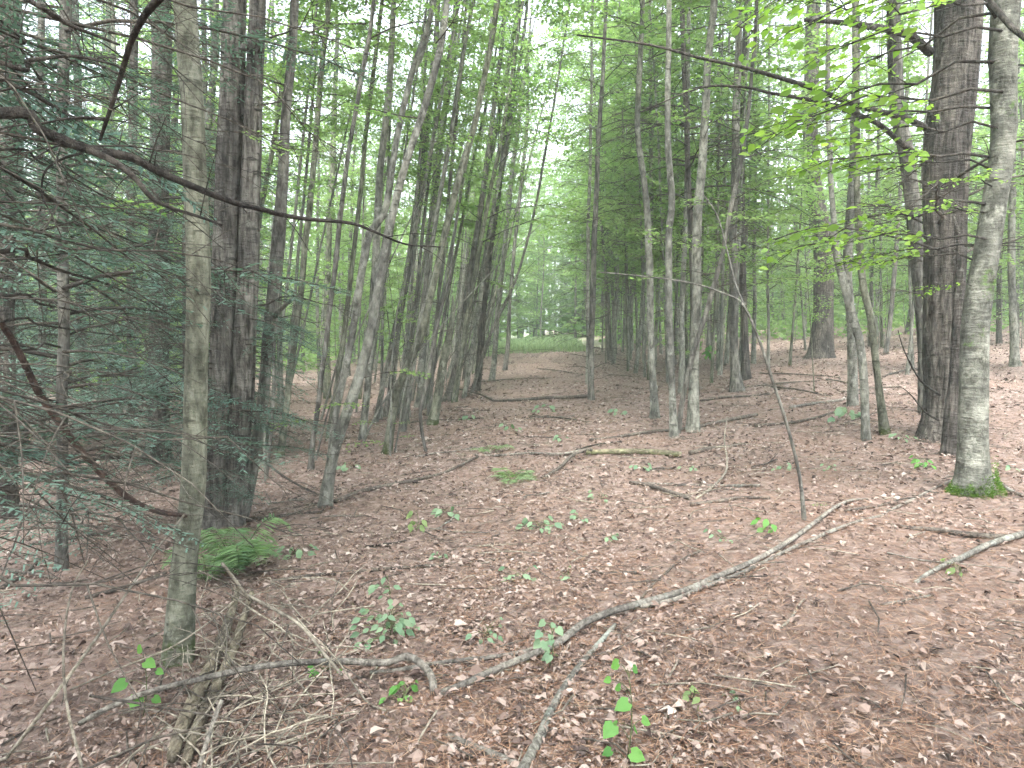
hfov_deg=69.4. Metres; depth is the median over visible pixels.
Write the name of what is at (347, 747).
dead twig
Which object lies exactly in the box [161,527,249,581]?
fern clump
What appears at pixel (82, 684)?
leaning stick
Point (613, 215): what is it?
woodland tree
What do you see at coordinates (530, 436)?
dead stick
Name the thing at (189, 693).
dead twig
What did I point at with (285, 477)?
fallen branch
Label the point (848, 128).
woodland tree
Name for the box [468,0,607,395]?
leaning tree
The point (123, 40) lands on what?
woodland tree
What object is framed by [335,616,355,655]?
dead twig
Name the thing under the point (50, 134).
hemlock tree
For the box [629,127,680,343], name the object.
woodland tree
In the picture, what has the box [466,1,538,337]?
leaning tree
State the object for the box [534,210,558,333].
clearing tree
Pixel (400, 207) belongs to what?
leaning tree
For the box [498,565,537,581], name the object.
seedling
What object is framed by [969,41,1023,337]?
woodland tree
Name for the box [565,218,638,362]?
sapling
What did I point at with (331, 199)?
leaning tree
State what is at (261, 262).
woodland tree
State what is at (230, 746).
dead twig
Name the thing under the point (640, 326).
woodland tree
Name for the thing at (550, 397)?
fallen log
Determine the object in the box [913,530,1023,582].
fallen branch
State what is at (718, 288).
woodland tree
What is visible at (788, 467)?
seedling
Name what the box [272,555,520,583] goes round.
fallen branch
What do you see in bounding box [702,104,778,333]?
woodland tree
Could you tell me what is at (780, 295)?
sapling
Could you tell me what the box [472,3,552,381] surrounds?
leaning tree
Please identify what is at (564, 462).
fallen branch
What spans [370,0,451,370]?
leaning tree
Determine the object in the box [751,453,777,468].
dead stick
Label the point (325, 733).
dead twig
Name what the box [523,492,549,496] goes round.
dead stick
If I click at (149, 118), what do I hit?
woodland tree
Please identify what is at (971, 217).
woodland tree
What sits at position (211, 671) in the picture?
dead twig
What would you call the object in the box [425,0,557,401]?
leaning tree
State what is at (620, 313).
woodland tree
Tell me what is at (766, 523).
seedling
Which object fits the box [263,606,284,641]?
dead twig
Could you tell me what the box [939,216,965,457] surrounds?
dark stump
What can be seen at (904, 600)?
fallen branch
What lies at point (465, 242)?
leaning tree
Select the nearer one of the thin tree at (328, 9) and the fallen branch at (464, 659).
the fallen branch at (464, 659)
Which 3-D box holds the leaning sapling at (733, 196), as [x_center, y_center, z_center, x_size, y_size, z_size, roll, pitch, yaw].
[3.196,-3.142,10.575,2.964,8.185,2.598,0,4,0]
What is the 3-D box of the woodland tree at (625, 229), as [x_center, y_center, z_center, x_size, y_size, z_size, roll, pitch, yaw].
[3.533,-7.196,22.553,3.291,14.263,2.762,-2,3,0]
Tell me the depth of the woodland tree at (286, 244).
51.98 m
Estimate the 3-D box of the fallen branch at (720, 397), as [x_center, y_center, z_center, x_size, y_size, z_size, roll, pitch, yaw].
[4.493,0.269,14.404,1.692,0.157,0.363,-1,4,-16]
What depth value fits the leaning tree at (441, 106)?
14.19 m
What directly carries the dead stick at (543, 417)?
on the ground at (374, 502)
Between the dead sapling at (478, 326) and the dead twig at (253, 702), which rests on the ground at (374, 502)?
the dead sapling at (478, 326)
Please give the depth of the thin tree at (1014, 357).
16.34 m
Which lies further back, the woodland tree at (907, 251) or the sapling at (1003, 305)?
the woodland tree at (907, 251)
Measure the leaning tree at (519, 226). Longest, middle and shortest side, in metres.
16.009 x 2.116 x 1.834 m
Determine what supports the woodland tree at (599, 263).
on the ground at (374, 502)
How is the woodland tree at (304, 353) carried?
on the ground at (374, 502)
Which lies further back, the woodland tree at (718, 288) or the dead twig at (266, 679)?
the woodland tree at (718, 288)
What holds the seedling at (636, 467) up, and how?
on the ground at (374, 502)
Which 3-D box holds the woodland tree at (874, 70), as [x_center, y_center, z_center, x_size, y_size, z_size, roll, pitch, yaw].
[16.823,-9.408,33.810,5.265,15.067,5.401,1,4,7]
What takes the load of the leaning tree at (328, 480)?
on the ground at (374, 502)
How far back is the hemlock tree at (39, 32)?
14.08 m
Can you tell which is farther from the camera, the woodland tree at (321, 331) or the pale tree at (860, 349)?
the woodland tree at (321, 331)
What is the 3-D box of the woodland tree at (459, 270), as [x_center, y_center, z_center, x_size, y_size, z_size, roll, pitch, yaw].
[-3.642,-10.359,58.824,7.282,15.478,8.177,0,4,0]
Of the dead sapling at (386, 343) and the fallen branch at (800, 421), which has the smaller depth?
the fallen branch at (800, 421)
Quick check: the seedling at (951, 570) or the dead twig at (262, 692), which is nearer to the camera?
the dead twig at (262, 692)
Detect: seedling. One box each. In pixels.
[111,644,163,719]
[277,544,318,559]
[307,651,341,677]
[336,462,360,470]
[350,605,421,649]
[366,576,403,632]
[379,680,418,703]
[406,510,426,531]
[429,552,447,559]
[430,506,459,520]
[459,415,475,419]
[465,617,502,643]
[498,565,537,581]
[499,423,521,430]
[515,515,563,534]
[531,404,554,412]
[533,619,562,667]
[552,435,568,441]
[556,566,570,580]
[570,509,587,522]
[588,490,607,502]
[602,658,650,762]
[605,533,618,541]
[607,409,626,414]
[629,463,651,470]
[677,464,696,470]
[682,683,702,712]
[700,343,715,359]
[703,529,732,542]
[722,688,741,710]
[750,518,776,532]
[771,462,791,470]
[827,407,860,422]
[888,433,918,441]
[908,455,935,469]
[941,558,962,576]
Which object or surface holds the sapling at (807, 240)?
on the ground at (374, 502)
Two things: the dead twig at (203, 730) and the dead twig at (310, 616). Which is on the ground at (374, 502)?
the dead twig at (310, 616)
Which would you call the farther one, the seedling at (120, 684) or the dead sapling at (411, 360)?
the dead sapling at (411, 360)
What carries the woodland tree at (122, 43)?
on the ground at (374, 502)
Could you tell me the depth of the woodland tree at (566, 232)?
28.17 m
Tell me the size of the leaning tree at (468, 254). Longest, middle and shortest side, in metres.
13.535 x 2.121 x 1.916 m
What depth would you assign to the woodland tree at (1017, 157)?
39.97 m
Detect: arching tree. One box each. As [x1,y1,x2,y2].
[372,0,629,402]
[445,28,574,289]
[458,29,576,260]
[518,0,655,364]
[519,21,614,311]
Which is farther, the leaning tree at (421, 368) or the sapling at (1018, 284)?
the sapling at (1018, 284)
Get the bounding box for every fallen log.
[491,394,587,401]
[586,449,681,457]
[688,443,745,454]
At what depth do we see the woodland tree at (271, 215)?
37.97 m
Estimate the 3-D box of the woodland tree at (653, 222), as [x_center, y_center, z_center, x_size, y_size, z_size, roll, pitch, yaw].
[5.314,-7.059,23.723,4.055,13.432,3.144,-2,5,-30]
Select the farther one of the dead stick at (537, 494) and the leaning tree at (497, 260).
the leaning tree at (497, 260)
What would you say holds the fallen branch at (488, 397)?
on the ground at (374, 502)
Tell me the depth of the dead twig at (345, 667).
3.28 m
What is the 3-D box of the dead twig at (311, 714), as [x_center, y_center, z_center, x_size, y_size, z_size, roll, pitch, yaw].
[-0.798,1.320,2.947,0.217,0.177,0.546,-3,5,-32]
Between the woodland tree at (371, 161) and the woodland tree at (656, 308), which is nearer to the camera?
the woodland tree at (656, 308)
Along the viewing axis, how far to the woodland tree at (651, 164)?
19.89 m
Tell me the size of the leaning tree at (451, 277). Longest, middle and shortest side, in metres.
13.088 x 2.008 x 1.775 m
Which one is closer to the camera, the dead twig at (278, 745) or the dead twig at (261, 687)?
the dead twig at (278, 745)
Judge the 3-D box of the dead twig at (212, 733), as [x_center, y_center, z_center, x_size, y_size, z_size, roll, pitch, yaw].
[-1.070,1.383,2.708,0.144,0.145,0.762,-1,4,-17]
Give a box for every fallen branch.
[0,558,40,588]
[0,567,60,579]
[28,528,120,544]
[78,652,436,725]
[81,479,148,488]
[84,570,169,599]
[246,511,321,521]
[260,457,318,494]
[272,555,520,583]
[333,456,478,502]
[370,638,556,673]
[434,498,873,695]
[444,384,492,399]
[445,732,519,767]
[474,449,580,455]
[481,377,559,381]
[518,623,616,767]
[528,415,589,422]
[537,368,580,374]
[544,448,592,477]
[589,413,757,440]
[629,481,691,499]
[639,480,950,608]
[640,550,702,598]
[645,482,759,486]
[645,737,704,741]
[689,496,769,506]
[695,417,727,498]
[699,392,774,401]
[745,380,819,387]
[755,411,833,426]
[760,373,839,377]
[768,385,828,395]
[779,599,805,628]
[788,397,846,408]
[817,377,859,385]
[838,386,900,392]
[879,594,933,605]
[882,367,917,376]
[887,523,1007,539]
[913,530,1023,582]
[992,473,1023,496]
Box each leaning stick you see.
[0,514,184,761]
[62,560,88,767]
[70,600,234,690]
[197,699,223,767]
[221,562,251,600]
[239,590,342,675]
[407,710,437,752]
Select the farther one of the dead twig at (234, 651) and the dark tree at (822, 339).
the dark tree at (822, 339)
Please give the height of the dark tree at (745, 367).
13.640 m
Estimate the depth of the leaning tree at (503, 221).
36.44 m
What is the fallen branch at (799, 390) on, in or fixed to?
on the ground at (374, 502)
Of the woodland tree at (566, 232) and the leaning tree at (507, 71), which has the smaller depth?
the leaning tree at (507, 71)
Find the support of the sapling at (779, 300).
on the ground at (374, 502)
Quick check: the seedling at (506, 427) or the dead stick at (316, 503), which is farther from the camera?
the seedling at (506, 427)
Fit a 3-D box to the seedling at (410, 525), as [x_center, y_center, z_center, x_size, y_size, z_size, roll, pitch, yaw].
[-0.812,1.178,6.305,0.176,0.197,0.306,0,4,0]
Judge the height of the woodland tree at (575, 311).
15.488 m
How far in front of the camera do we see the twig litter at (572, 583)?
4.68 m
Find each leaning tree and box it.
[207,0,349,227]
[260,13,385,403]
[265,0,365,454]
[265,0,505,508]
[277,0,393,435]
[300,0,423,440]
[320,11,427,419]
[325,0,416,438]
[325,0,436,464]
[336,18,438,418]
[337,0,538,416]
[338,4,402,412]
[341,0,512,407]
[343,10,407,398]
[352,0,499,453]
[365,0,472,422]
[366,1,421,364]
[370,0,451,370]
[370,180,410,382]
[374,0,523,431]
[384,0,461,419]
[385,23,459,387]
[390,51,474,417]
[391,0,485,414]
[394,0,467,368]
[400,4,448,376]
[408,0,492,380]
[410,13,478,400]
[411,0,503,415]
[411,4,490,400]
[421,16,502,401]
[422,10,508,409]
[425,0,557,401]
[439,193,471,353]
[441,10,487,357]
[443,53,494,374]
[445,0,539,332]
[445,119,485,306]
[447,0,534,378]
[448,29,537,358]
[451,22,489,370]
[451,155,505,244]
[452,4,550,390]
[452,71,491,347]
[453,132,486,311]
[455,0,571,398]
[455,81,493,333]
[459,24,511,259]
[463,0,537,384]
[464,21,498,330]
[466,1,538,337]
[466,36,549,367]
[467,47,519,351]
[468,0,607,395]
[468,138,521,349]
[470,94,521,371]
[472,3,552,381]
[472,4,570,373]
[473,43,536,367]
[480,102,530,325]
[484,185,517,344]
[486,103,546,312]
[486,110,535,317]
[486,121,535,337]
[487,118,521,350]
[490,84,537,275]
[493,111,550,322]
[501,54,561,370]
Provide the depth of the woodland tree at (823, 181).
47.63 m
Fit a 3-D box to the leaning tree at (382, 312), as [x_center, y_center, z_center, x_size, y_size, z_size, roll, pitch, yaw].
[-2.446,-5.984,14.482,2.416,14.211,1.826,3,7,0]
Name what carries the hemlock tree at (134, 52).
on the ground at (374, 502)
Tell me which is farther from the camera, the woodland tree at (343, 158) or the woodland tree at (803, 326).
the woodland tree at (343, 158)
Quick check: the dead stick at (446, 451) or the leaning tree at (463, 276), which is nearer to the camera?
the dead stick at (446, 451)
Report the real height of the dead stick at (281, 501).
0.163 m
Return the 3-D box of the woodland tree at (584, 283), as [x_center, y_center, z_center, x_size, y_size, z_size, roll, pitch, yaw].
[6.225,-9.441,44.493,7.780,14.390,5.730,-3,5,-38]
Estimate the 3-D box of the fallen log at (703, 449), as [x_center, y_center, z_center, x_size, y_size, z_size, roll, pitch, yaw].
[2.635,0.824,9.429,0.992,0.090,0.107,-2,5,-28]
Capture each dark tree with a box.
[658,0,817,380]
[746,0,890,358]
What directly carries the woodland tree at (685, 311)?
on the ground at (374, 502)
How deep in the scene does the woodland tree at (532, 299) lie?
65.25 m
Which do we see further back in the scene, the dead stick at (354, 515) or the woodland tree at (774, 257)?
the woodland tree at (774, 257)
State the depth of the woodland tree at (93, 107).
37.21 m
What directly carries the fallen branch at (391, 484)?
on the ground at (374, 502)
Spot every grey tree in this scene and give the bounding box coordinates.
[0,0,377,620]
[101,0,305,667]
[534,0,754,419]
[643,0,712,437]
[645,0,750,432]
[645,0,879,391]
[691,0,933,406]
[714,0,1023,499]
[852,1,890,434]
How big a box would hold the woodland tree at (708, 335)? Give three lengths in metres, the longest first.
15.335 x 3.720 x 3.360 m
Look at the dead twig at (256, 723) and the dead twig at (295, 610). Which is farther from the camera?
the dead twig at (295, 610)
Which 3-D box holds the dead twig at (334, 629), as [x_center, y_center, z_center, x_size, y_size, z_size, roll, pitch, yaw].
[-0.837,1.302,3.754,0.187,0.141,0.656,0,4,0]
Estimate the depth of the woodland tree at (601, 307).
57.63 m
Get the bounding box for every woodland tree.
[15,0,182,439]
[24,0,181,410]
[25,0,216,402]
[28,133,120,343]
[29,156,92,317]
[32,0,179,426]
[54,12,181,410]
[69,63,119,371]
[75,86,145,286]
[90,26,209,388]
[114,0,275,309]
[121,52,143,391]
[173,74,267,361]
[175,0,270,276]
[181,21,312,417]
[217,94,321,295]
[257,125,338,368]
[257,135,321,333]
[258,182,291,335]
[260,0,345,410]
[260,0,416,398]
[260,12,408,364]
[263,131,386,333]
[282,4,368,390]
[286,91,408,361]
[287,85,399,322]
[288,93,347,352]
[298,85,408,335]
[307,48,390,375]
[344,13,444,375]
[344,132,399,371]
[358,190,404,319]
[362,115,460,329]
[374,54,481,349]
[391,192,455,364]
[417,216,453,335]
[430,160,521,332]
[431,152,529,346]
[441,160,511,316]
[489,157,566,330]
[490,191,563,337]
[494,219,540,340]
[495,184,572,336]
[502,177,582,335]
[513,158,579,331]
[519,0,704,363]
[520,0,666,351]
[521,0,679,360]
[526,168,600,331]
[528,0,789,383]
[530,0,884,284]
[534,0,734,373]
[534,49,654,286]
[535,149,610,323]
[538,0,680,358]
[546,148,600,338]
[554,146,636,320]
[554,147,620,333]
[557,24,640,336]
[558,7,683,351]
[561,20,614,301]
[561,101,616,340]
[562,0,754,364]
[567,103,629,353]
[568,149,674,318]
[569,0,725,353]
[573,0,822,395]
[577,1,672,370]
[577,11,678,368]
[577,258,620,335]
[578,0,682,377]
[581,149,672,337]
[582,19,656,350]
[582,52,655,359]
[583,0,828,369]
[585,218,662,351]
[593,3,682,379]
[596,11,657,357]
[598,45,654,355]
[598,260,636,343]
[600,99,622,340]
[603,270,637,347]
[611,65,679,362]
[612,0,878,382]
[613,1,709,273]
[613,139,647,315]
[614,4,692,362]
[617,7,753,393]
[623,67,688,353]
[623,74,672,347]
[626,112,727,364]
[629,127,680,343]
[631,0,812,370]
[640,14,728,355]
[658,18,776,345]
[672,0,812,366]
[672,84,707,332]
[674,0,820,316]
[676,7,791,374]
[683,83,722,350]
[688,214,749,308]
[689,138,739,337]
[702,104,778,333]
[703,124,807,288]
[703,183,728,344]
[704,0,780,365]
[704,1,854,368]
[704,69,802,328]
[704,120,760,350]
[706,12,806,363]
[709,1,811,329]
[726,175,774,315]
[730,0,873,364]
[746,24,906,337]
[748,157,791,307]
[758,4,813,349]
[772,68,907,330]
[774,129,853,317]
[775,99,867,305]
[781,193,811,336]
[817,0,1023,374]
[823,0,977,367]
[825,14,922,347]
[826,0,920,346]
[826,30,931,336]
[840,137,890,315]
[852,0,907,326]
[853,57,915,324]
[866,79,966,331]
[867,119,902,322]
[874,116,923,287]
[879,66,1023,266]
[883,76,908,304]
[890,5,1022,293]
[918,6,1023,343]
[966,40,1023,280]
[966,75,1022,289]
[966,80,1022,288]
[967,164,1005,268]
[968,5,1023,216]
[968,28,1023,233]
[968,47,1023,238]
[968,127,983,240]
[969,41,1023,199]
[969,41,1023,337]
[970,40,1023,331]
[971,9,1023,240]
[971,48,1022,319]
[972,1,1023,251]
[975,55,1023,283]
[1003,183,1023,272]
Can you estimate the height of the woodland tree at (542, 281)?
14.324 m
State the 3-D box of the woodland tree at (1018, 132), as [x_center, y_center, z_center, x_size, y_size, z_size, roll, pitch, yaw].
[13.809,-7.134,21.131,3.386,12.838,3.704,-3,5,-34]
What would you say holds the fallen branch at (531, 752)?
on the ground at (374, 502)
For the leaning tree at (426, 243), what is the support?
on the ground at (374, 502)
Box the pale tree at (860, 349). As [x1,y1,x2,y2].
[825,1,871,440]
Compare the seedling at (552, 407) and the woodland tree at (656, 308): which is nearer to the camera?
the seedling at (552, 407)
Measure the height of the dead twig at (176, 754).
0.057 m
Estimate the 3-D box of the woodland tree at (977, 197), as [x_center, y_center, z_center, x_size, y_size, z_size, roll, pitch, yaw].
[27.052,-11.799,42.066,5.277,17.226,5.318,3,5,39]
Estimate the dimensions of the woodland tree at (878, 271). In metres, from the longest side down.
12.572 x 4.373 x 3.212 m
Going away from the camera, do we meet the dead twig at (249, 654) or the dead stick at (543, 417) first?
the dead twig at (249, 654)
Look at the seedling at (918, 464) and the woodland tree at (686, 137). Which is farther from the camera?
the woodland tree at (686, 137)
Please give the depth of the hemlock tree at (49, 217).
17.59 m
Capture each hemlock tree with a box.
[0,0,446,767]
[0,1,185,522]
[15,0,148,451]
[15,0,181,435]
[15,0,317,466]
[15,3,122,444]
[15,74,136,425]
[15,145,72,366]
[17,0,253,451]
[20,0,142,392]
[24,92,121,350]
[41,2,319,488]
[78,0,342,529]
[80,1,258,350]
[91,111,181,336]
[160,0,358,527]
[169,0,309,366]
[577,0,1023,442]
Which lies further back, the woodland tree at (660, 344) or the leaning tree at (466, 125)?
the woodland tree at (660, 344)
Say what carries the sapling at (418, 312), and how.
on the ground at (374, 502)
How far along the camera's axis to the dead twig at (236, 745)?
2.98 m
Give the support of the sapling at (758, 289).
on the ground at (374, 502)
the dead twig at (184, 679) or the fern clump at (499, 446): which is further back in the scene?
the fern clump at (499, 446)
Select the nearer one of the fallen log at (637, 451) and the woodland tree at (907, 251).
the fallen log at (637, 451)
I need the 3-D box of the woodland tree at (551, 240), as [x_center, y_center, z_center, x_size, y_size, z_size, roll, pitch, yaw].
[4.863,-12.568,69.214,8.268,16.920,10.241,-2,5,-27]
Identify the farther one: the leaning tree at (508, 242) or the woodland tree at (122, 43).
the leaning tree at (508, 242)
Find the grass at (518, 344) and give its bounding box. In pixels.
[486,334,585,356]
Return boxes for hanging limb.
[0,317,186,517]
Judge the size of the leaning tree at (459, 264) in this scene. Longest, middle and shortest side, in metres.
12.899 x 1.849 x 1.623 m
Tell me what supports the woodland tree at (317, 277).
on the ground at (374, 502)
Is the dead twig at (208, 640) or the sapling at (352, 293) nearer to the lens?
the dead twig at (208, 640)
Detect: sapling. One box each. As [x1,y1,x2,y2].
[71,178,210,437]
[93,255,143,375]
[100,174,260,380]
[171,259,286,366]
[254,190,303,482]
[287,290,319,349]
[301,259,375,375]
[301,265,354,348]
[315,103,473,459]
[320,220,392,356]
[348,194,445,423]
[352,263,388,369]
[359,158,429,389]
[361,223,541,444]
[364,264,396,333]
[367,217,450,452]
[373,287,408,417]
[373,292,442,455]
[379,271,404,367]
[385,268,397,332]
[394,243,419,417]
[395,276,450,342]
[399,265,441,378]
[402,219,461,367]
[407,199,472,451]
[422,176,535,408]
[433,261,534,386]
[434,223,474,390]
[441,275,480,379]
[454,242,471,378]
[462,289,495,367]
[463,302,498,359]
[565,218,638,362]
[598,190,827,520]
[628,0,836,433]
[653,230,712,371]
[687,241,728,347]
[688,213,773,324]
[739,272,762,320]
[747,253,770,316]
[752,168,843,390]
[757,229,801,333]
[760,240,810,334]
[773,248,812,342]
[843,172,911,347]
[853,226,905,313]
[853,228,889,340]
[855,183,912,312]
[858,238,912,339]
[874,227,914,333]
[878,270,908,321]
[895,193,968,308]
[966,161,1023,319]
[991,194,1023,343]
[993,256,1007,320]
[996,172,1023,347]
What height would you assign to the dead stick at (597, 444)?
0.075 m
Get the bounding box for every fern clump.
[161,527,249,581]
[199,513,292,572]
[471,444,514,451]
[490,467,536,483]
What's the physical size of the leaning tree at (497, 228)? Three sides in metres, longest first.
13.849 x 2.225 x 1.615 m
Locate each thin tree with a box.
[82,0,300,315]
[120,0,283,373]
[169,0,459,457]
[207,0,358,478]
[266,0,505,470]
[536,0,654,384]
[835,0,932,354]
[886,0,922,413]
[904,0,1023,366]
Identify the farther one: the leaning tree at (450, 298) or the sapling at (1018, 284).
the leaning tree at (450, 298)
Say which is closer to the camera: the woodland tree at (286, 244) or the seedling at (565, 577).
the seedling at (565, 577)
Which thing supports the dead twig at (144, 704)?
on the ground at (374, 502)
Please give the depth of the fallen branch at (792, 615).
3.85 m
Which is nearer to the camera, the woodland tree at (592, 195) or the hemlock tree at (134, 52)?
the hemlock tree at (134, 52)
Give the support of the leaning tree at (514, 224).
on the ground at (374, 502)
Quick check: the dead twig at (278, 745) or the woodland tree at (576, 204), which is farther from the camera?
the woodland tree at (576, 204)
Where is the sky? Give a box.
[22,0,1023,341]
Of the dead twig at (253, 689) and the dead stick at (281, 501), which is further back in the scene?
the dead stick at (281, 501)
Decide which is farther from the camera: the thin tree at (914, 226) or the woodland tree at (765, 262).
the woodland tree at (765, 262)
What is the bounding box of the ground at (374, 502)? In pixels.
[0,316,1023,767]
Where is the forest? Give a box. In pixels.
[23,29,1023,392]
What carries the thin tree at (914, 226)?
on the ground at (374, 502)
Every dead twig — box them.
[88,698,324,767]
[89,694,291,725]
[117,687,236,767]
[119,635,295,675]
[120,646,216,705]
[122,700,230,713]
[132,641,208,658]
[132,709,220,733]
[136,649,202,767]
[142,667,219,724]
[142,680,231,695]
[143,612,222,640]
[145,618,260,678]
[148,692,336,747]
[153,633,206,682]
[154,583,220,626]
[155,665,202,682]
[156,716,235,767]
[158,646,175,692]
[160,739,190,767]
[161,646,368,767]
[165,726,275,753]
[172,653,251,663]
[182,645,215,722]
[183,654,267,741]
[183,724,246,751]
[187,644,192,671]
[189,677,262,709]
[194,647,302,662]
[196,729,232,767]
[198,570,251,599]
[200,733,303,756]
[202,585,299,615]
[202,607,254,632]
[202,652,325,724]
[204,623,228,687]
[204,733,230,767]
[206,600,240,616]
[207,619,231,702]
[207,697,241,767]
[207,716,294,740]
[207,716,340,767]
[212,670,281,703]
[213,648,293,730]
[213,736,305,767]
[215,696,244,746]
[218,721,243,767]
[220,665,323,765]
[223,670,303,767]
[224,730,301,740]
[225,580,293,646]
[226,590,318,651]
[226,683,293,707]
[227,706,328,755]
[229,605,373,644]
[230,682,290,698]
[230,725,258,767]
[231,630,270,688]
[233,738,276,767]
[236,580,312,596]
[239,738,303,767]
[245,599,310,620]
[253,738,353,759]
[254,577,285,596]
[254,616,282,747]
[258,629,311,642]
[259,674,276,767]
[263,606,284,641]
[267,624,288,683]
[267,710,357,737]
[267,718,293,758]
[269,641,334,709]
[271,583,313,625]
[271,642,313,673]
[271,649,327,692]
[272,727,335,767]
[273,710,324,741]
[275,575,348,590]
[284,646,373,655]
[284,691,367,737]
[284,703,346,733]
[285,762,393,767]
[291,631,362,708]
[293,613,385,710]
[303,727,309,767]
[305,697,358,767]
[310,565,364,619]
[314,635,372,689]
[316,719,324,767]
[321,552,357,633]
[323,614,372,656]
[327,714,349,757]
[327,733,347,767]
[329,653,333,717]
[332,576,358,629]
[334,728,353,767]
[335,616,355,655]
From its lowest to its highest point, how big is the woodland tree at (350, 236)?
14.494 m
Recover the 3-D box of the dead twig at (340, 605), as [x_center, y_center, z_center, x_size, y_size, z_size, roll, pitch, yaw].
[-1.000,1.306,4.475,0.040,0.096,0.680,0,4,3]
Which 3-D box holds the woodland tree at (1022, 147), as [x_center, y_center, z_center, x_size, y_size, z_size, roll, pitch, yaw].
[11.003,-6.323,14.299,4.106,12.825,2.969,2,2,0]
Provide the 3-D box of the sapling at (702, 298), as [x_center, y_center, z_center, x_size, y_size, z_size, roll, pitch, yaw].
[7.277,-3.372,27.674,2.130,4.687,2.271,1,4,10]
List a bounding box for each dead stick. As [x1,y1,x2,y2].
[253,489,305,504]
[267,506,314,520]
[290,497,354,507]
[311,509,367,518]
[365,539,406,547]
[413,527,488,532]
[416,447,483,456]
[437,514,454,528]
[442,405,489,410]
[506,434,550,437]
[512,415,574,419]
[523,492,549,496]
[579,441,621,448]
[580,568,636,574]
[645,467,675,469]
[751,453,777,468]
[841,410,887,424]
[844,497,916,511]
[887,541,1011,568]
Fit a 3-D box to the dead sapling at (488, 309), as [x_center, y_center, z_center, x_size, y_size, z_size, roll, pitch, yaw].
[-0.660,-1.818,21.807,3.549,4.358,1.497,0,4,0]
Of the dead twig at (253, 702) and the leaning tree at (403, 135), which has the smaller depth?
the dead twig at (253, 702)
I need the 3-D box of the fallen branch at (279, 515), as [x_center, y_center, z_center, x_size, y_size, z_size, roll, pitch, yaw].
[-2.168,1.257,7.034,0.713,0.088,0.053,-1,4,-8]
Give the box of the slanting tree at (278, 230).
[203,0,353,517]
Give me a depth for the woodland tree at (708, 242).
24.61 m
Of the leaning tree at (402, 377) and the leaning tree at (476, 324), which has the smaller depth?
the leaning tree at (402, 377)
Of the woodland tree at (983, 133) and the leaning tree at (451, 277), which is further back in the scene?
the woodland tree at (983, 133)
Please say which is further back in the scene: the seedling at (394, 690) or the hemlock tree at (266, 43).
the hemlock tree at (266, 43)
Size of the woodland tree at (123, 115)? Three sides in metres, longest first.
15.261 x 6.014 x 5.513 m
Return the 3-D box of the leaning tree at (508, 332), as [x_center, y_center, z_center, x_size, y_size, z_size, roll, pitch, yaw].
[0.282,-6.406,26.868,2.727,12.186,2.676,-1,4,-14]
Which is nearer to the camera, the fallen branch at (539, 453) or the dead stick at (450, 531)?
the dead stick at (450, 531)
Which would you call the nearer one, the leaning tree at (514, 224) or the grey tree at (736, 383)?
the grey tree at (736, 383)
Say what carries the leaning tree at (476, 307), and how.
on the ground at (374, 502)
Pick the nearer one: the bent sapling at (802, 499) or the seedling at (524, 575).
the seedling at (524, 575)
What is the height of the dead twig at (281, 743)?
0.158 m
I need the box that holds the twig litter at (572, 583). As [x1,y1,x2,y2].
[0,345,1023,767]
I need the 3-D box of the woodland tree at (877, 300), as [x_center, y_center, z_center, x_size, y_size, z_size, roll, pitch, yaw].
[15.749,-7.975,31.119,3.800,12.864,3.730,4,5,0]
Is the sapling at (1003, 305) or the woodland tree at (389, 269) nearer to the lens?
the sapling at (1003, 305)
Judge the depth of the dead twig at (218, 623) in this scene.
4.39 m
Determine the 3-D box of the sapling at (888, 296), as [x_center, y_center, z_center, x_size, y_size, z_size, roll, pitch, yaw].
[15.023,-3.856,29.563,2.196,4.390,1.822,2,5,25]
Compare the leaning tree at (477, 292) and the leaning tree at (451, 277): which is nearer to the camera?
the leaning tree at (451, 277)
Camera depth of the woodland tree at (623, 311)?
37.48 m
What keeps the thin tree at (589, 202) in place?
on the ground at (374, 502)
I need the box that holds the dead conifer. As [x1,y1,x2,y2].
[495,0,688,400]
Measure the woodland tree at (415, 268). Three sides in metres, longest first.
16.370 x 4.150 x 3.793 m
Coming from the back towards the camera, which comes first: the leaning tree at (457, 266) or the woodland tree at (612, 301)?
the leaning tree at (457, 266)
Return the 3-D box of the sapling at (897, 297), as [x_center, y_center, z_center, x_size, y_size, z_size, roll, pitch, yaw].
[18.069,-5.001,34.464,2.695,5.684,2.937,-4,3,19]
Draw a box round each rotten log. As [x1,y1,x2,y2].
[166,587,239,762]
[180,590,253,766]
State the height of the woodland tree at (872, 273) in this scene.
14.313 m
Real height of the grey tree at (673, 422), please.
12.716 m
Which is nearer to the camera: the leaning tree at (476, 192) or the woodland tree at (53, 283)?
the leaning tree at (476, 192)
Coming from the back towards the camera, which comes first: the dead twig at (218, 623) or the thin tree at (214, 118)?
the thin tree at (214, 118)
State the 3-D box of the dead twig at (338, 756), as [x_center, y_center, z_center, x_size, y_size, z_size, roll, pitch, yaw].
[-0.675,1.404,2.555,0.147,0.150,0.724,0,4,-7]

